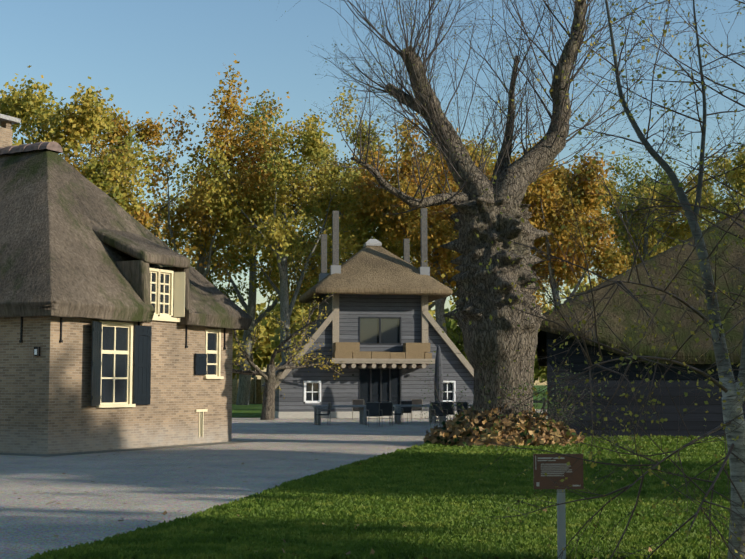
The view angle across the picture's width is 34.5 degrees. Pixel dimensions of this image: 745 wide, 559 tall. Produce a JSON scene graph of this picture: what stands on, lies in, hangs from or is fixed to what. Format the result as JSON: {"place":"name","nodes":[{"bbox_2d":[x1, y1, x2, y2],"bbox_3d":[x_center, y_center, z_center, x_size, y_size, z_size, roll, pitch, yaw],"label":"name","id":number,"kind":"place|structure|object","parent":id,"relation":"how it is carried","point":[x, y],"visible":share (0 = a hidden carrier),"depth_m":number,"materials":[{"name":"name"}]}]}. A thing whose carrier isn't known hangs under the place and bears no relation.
{"place":"outdoors","nodes":[
{"label":"outdoors","id":0,"kind":"place"},
{"bbox_2d":[24,87,172,232],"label":"tree","id":1,"kind":"object","parent":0,"point":[149,134],"depth_m":79.45,"materials":[{"name":"yellow plant"}]},
{"bbox_2d":[0,121,232,453],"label":"house walls","id":2,"kind":"structure","parent":0,"point":[46,407],"depth_m":29.06,"materials":[{"name":"beige brick"}]},
{"bbox_2d":[0,114,20,125],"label":"chimney cap","id":3,"kind":"object","parent":2,"relation":"on","point":[12,120],"visible":0.88,"depth_m":34.73,"materials":[{"name":"white concrete"}]},
{"bbox_2d":[19,317,225,355],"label":"wall anchors","id":4,"kind":"object","parent":2,"relation":"attached to","point":[60,341],"visible":0.58,"depth_m":28.43,"materials":[{"name":"black metal"}]},
{"bbox_2d":[0,149,252,329],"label":"house roof","id":5,"kind":"structure","parent":2,"relation":"on","point":[59,257],"depth_m":30.74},
{"bbox_2d":[0,141,62,154],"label":"house ridge tiles","id":6,"kind":"object","parent":5,"relation":"on","point":[56,147],"visible":0.73,"depth_m":33.46,"materials":[{"name":"ceramic"}]},
{"bbox_2d":[92,227,190,308],"bbox_3d":[-6.265,-0.286,32.017,2.216,2.442,1.977,-3,-6,29],"label":"dormer","id":7,"kind":"object","parent":5,"relation":"on","point":[145,252],"visible":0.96,"depth_m":31.23,"materials":[{"name":"grey wicker"}]},
{"bbox_2d":[91,321,206,405],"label":"window shutters","id":8,"kind":"object","parent":2,"relation":"attached to","point":[142,368],"visible":1,"depth_m":30.61,"materials":[{"name":"wood"}]},
{"bbox_2d":[96,268,223,436],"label":"window frames","id":9,"kind":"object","parent":2,"relation":"in","point":[117,362],"visible":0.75,"depth_m":30.48,"materials":[{"name":"beige wood"}]},
{"bbox_2d":[0,441,256,456],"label":"paving strip","id":10,"kind":"object","parent":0,"point":[101,451],"visible":1,"depth_m":29.34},
{"bbox_2d":[84,135,232,269],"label":"tree","id":11,"kind":"object","parent":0,"point":[188,192],"depth_m":90.98,"materials":[{"name":"plant"}]},
{"bbox_2d":[126,54,302,289],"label":"tree","id":12,"kind":"object","parent":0,"point":[197,224],"depth_m":75.99,"materials":[{"name":"yellow plant"}]},
{"bbox_2d":[191,92,327,404],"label":"tree","id":13,"kind":"object","parent":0,"point":[214,279],"depth_m":96.74,"materials":[{"name":"plant"}]},
{"bbox_2d":[0,409,547,558],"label":"paved driveway","id":14,"kind":"structure","parent":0,"point":[275,452],"depth_m":21.34,"materials":[{"name":"grey concrete"}]},
{"bbox_2d":[312,404,472,424],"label":"tables","id":15,"kind":"object","parent":14,"relation":"on","point":[362,416],"visible":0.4,"depth_m":48.91,"materials":[{"name":"brown wood"}]},
{"bbox_2d":[318,399,468,426],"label":"terrace chair frames","id":16,"kind":"structure","parent":14,"relation":"on","point":[441,418],"depth_m":47.43,"materials":[{"name":"black metal"}]},
{"bbox_2d":[316,400,467,416],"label":"chairs","id":17,"kind":"object","parent":16,"relation":"on","point":[385,409],"visible":0.69,"depth_m":47.45,"materials":[{"name":"black metal"}]},
{"bbox_2d":[434,345,446,419],"bbox_3d":[3.080,4.777,55.858,0.700,3.450,0.700,0,-5,-2],"label":"terrace parasol","id":18,"kind":"object","parent":14,"relation":"on","point":[438,363],"visible":0.69,"depth_m":55.74,"materials":[{"name":"fabric"}]},
{"bbox_2d":[423,404,584,445],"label":"pollard litter leaves","id":19,"kind":"object","parent":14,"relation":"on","point":[462,426],"visible":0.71,"depth_m":31.08,"materials":[{"name":"brown plant"}]},
{"bbox_2d":[184,109,378,359],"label":"tree","id":20,"kind":"object","parent":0,"point":[312,149],"depth_m":75.35,"materials":[{"name":"green plant"}]},
{"bbox_2d":[278,110,371,319],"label":"tree","id":21,"kind":"object","parent":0,"point":[310,270],"depth_m":97.55,"materials":[{"name":"green plant"}]},
{"bbox_2d":[294,80,432,293],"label":"tree","id":22,"kind":"object","parent":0,"point":[398,253],"depth_m":81.75,"materials":[{"name":"plant"}]},
{"bbox_2d":[275,411,457,417],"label":"house plinth","id":23,"kind":"structure","parent":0,"point":[416,414],"depth_m":57.75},
{"bbox_2d":[275,294,473,411],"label":"wooden wall","id":24,"kind":"structure","parent":23,"relation":"on","point":[342,389],"depth_m":58.38,"materials":[{"name":"grey wood"}]},
{"bbox_2d":[262,308,473,388],"bbox_3d":[-0.165,3.648,61.486,10.580,3.885,6.890,1,-5,-10],"label":"hooiberg lean-to roof","id":25,"kind":"object","parent":24,"relation":"on","point":[322,325],"visible":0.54,"depth_m":58.67,"materials":[{"name":"beige wood"}]},
{"bbox_2d":[299,246,452,302],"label":"thatched roof","id":26,"kind":"structure","parent":24,"relation":"on","point":[372,270],"depth_m":58.24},
{"bbox_2d":[363,239,381,246],"bbox_3d":[0.001,-1.861,60.994,0.800,0.370,0.800,1,-5,-10],"label":"roof cap","id":27,"kind":"object","parent":26,"relation":"on","point":[372,242],"visible":0.9,"depth_m":60.63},
{"bbox_2d":[303,381,455,402],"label":"windows","id":28,"kind":"structure","parent":24,"relation":"in","point":[312,391],"depth_m":57.70,"materials":[{"name":"white wood"}]},
{"bbox_2d":[359,317,401,410],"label":"glass windows","id":29,"kind":"structure","parent":24,"relation":"in","point":[379,385],"depth_m":58.35,"materials":[{"name":"black glass"}]},
{"bbox_2d":[329,294,434,368],"bbox_3d":[0.459,2.404,57.919,5.000,3.764,1.100,1,-5,-10],"label":"hooiberg timber","id":30,"kind":"object","parent":24,"relation":"attached to","point":[382,363],"visible":0.9,"depth_m":57.70,"materials":[{"name":"brown wood"}]},
{"bbox_2d":[333,342,431,358],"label":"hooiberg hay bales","id":31,"kind":"object","parent":30,"relation":"on","point":[352,350],"visible":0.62,"depth_m":57.41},
{"bbox_2d":[0,0,744,384],"label":"sky","id":32,"kind":"structure","parent":0,"point":[154,56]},
{"bbox_2d":[321,208,427,296],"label":"wooden posts","id":33,"kind":"object","parent":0,"point":[406,242],"visible":0.52,"depth_m":59.10,"materials":[{"name":"grey wood"}]},
{"bbox_2d":[319,265,429,280],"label":"hooiberg pole collars","id":34,"kind":"object","parent":33,"relation":"attached to","point":[334,269],"visible":0.46,"depth_m":58.82,"materials":[{"name":"grey metal"}]},
{"bbox_2d":[27,435,730,558],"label":"lawn","id":35,"kind":"structure","parent":0,"point":[426,497],"depth_m":14.33,"materials":[{"name":"green plant"}]},
{"bbox_2d":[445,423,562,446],"bbox_3d":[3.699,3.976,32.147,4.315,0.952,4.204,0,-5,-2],"label":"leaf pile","id":36,"kind":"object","parent":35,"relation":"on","point":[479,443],"visible":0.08,"depth_m":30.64,"materials":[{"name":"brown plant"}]},
{"bbox_2d":[232,385,546,417],"bbox_3d":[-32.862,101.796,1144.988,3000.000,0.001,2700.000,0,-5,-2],"label":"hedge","id":37,"kind":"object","parent":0,"point":[248,411],"depth_m":81.20,"materials":[{"name":"green plant"}]},
{"bbox_2d":[0,65,165,220],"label":"tree","id":38,"kind":"object","parent":37,"relation":"on","point":[72,124],"depth_m":63.41,"materials":[{"name":"plant"}]},
{"bbox_2d":[232,375,264,403],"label":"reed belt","id":39,"kind":"object","parent":37,"relation":"on","point":[256,390],"visible":0.17,"depth_m":100.28,"materials":[{"name":"green plant"}]},
{"bbox_2d":[232,291,342,419],"bbox_3d":[-4.799,3.479,55.369,7.029,6.149,6.448,0,-5,-2],"label":"fruit tree","id":40,"kind":"object","parent":37,"relation":"on","point":[271,382],"depth_m":54.91,"materials":[{"name":"plant"}]},
{"bbox_2d":[0,438,727,558],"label":"fallen leaves","id":41,"kind":"object","parent":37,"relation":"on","point":[372,550],"visible":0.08,"depth_m":14.03,"materials":[{"name":"brown plant"}]},
{"bbox_2d":[232,266,598,380],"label":"wood","id":42,"kind":"object","parent":37,"relation":"on","point":[261,361],"depth_m":238.13,"materials":[{"name":"plant"}]},
{"bbox_2d":[434,300,546,390],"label":"wood","id":43,"kind":"object","parent":37,"relation":"on","point":[538,372],"depth_m":196.38,"materials":[{"name":"green plant"}]},
{"bbox_2d":[440,197,550,424],"bbox_3d":[3.546,1.219,32.467,3.764,6.788,3.780,0,-5,-2],"label":"pollard trunk","id":44,"kind":"object","parent":37,"relation":"on","point":[487,341],"visible":0.77,"depth_m":31.79,"materials":[{"name":"brown plant"}]},
{"bbox_2d":[350,157,471,207],"bbox_3d":[0.979,-2.464,31.717,3.896,1.118,0.395,3,-6,-34],"label":"tree branch","id":45,"kind":"object","parent":44,"relation":"attached to","point":[406,198],"visible":0.77,"depth_m":31.68,"materials":[{"name":"brown plant"}]},
{"bbox_2d":[399,45,493,199],"bbox_3d":[2.192,-4.005,32.989,2.980,4.955,1.147,0,-5,-2],"label":"tree branch","id":46,"kind":"object","parent":44,"relation":"attached to","point":[464,167],"visible":0.65,"depth_m":32.92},
{"bbox_2d":[384,83,421,113],"bbox_3d":[0.961,-5.041,33.590,1.363,1.055,0.351,-3,-6,29],"label":"tree branch","id":47,"kind":"object","parent":46,"relation":"attached to","point":[408,103],"visible":0.58,"depth_m":33.46,"materials":[{"name":"brown plant"}]},
{"bbox_2d":[276,0,728,353],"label":"tree twigs","id":48,"kind":"object","parent":44,"relation":"attached to","point":[400,82],"depth_m":33.15,"materials":[{"name":"brown plant"}]},
{"bbox_2d":[414,357,605,430],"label":"pollard suckers","id":49,"kind":"object","parent":44,"relation":"attached to","point":[512,419],"depth_m":31.49,"materials":[{"name":"brown plant"}]},
{"bbox_2d":[439,158,609,299],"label":"tree","id":50,"kind":"object","parent":37,"relation":"on","point":[488,171],"depth_m":78.07,"materials":[{"name":"plant"}]},
{"bbox_2d":[533,398,546,415],"bbox_3d":[8.114,5.221,47.456,6.592,1.100,0.114,1,-5,-11],"label":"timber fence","id":51,"kind":"object","parent":37,"relation":"on","point":[534,401],"visible":0.02,"depth_m":47.17,"materials":[{"name":"brown wood"}]},
{"bbox_2d":[533,454,583,558],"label":"info sign","id":52,"kind":"object","parent":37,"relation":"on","point":[555,469],"visible":0.85,"depth_m":10.80,"materials":[{"name":"brown"}]},
{"bbox_2d":[409,0,744,558],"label":"birch","id":53,"kind":"object","parent":37,"relation":"on","point":[703,373],"depth_m":10.13,"materials":[{"name":"brown plant"}]},
{"bbox_2d":[347,228,433,304],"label":"tree","id":54,"kind":"object","parent":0,"point":[410,263],"depth_m":126.96,"materials":[{"name":"plant"}]},
{"bbox_2d":[349,114,484,334],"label":"tree","id":55,"kind":"object","parent":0,"point":[384,222],"depth_m":75.20,"materials":[{"name":"plant"}]},
{"bbox_2d":[382,135,517,310],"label":"tree","id":56,"kind":"object","parent":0,"point":[488,165],"depth_m":89.53,"materials":[{"name":"plant"}]},
{"bbox_2d":[418,127,554,303],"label":"tree","id":57,"kind":"object","parent":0,"point":[514,158],"depth_m":96.60,"materials":[{"name":"plant"}]},
{"bbox_2d":[424,411,575,446],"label":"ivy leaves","id":58,"kind":"object","parent":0,"point":[478,430],"visible":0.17,"depth_m":31.09,"materials":[{"name":"plant"}]},
{"bbox_2d":[491,55,518,184],"bbox_3d":[3.693,-4.231,33.989,0.580,4.639,1.662,-2,-6,26],"label":"tree branch","id":59,"kind":"object","parent":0,"point":[503,166],"visible":0.48,"depth_m":33.90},
{"bbox_2d":[434,140,632,312],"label":"tree","id":60,"kind":"object","parent":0,"point":[588,200],"depth_m":72.07,"materials":[{"name":"plant"}]},
{"bbox_2d":[493,0,585,203],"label":"tree branch","id":61,"kind":"object","parent":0,"point":[536,159],"visible":0.79,"depth_m":33.21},
{"bbox_2d":[546,332,744,436],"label":"barn walls","id":62,"kind":"structure","parent":0,"point":[694,420],"depth_m":36.10,"materials":[{"name":"black wood"}]},
{"bbox_2d":[536,209,744,368],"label":"barn roof","id":63,"kind":"structure","parent":62,"relation":"on","point":[691,350],"depth_m":37.06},
{"bbox_2d":[588,169,724,286],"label":"tree","id":64,"kind":"object","parent":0,"point":[682,232],"depth_m":90.30,"materials":[{"name":"green plant"}]},
{"bbox_2d":[595,143,723,251],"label":"tree","id":65,"kind":"object","parent":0,"point":[648,179],"depth_m":103.53,"materials":[{"name":"yellow plant"}]},
{"bbox_2d":[683,144,744,228],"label":"tree","id":66,"kind":"object","parent":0,"point":[740,179],"depth_m":84.54,"materials":[{"name":"plant"}]}
]}

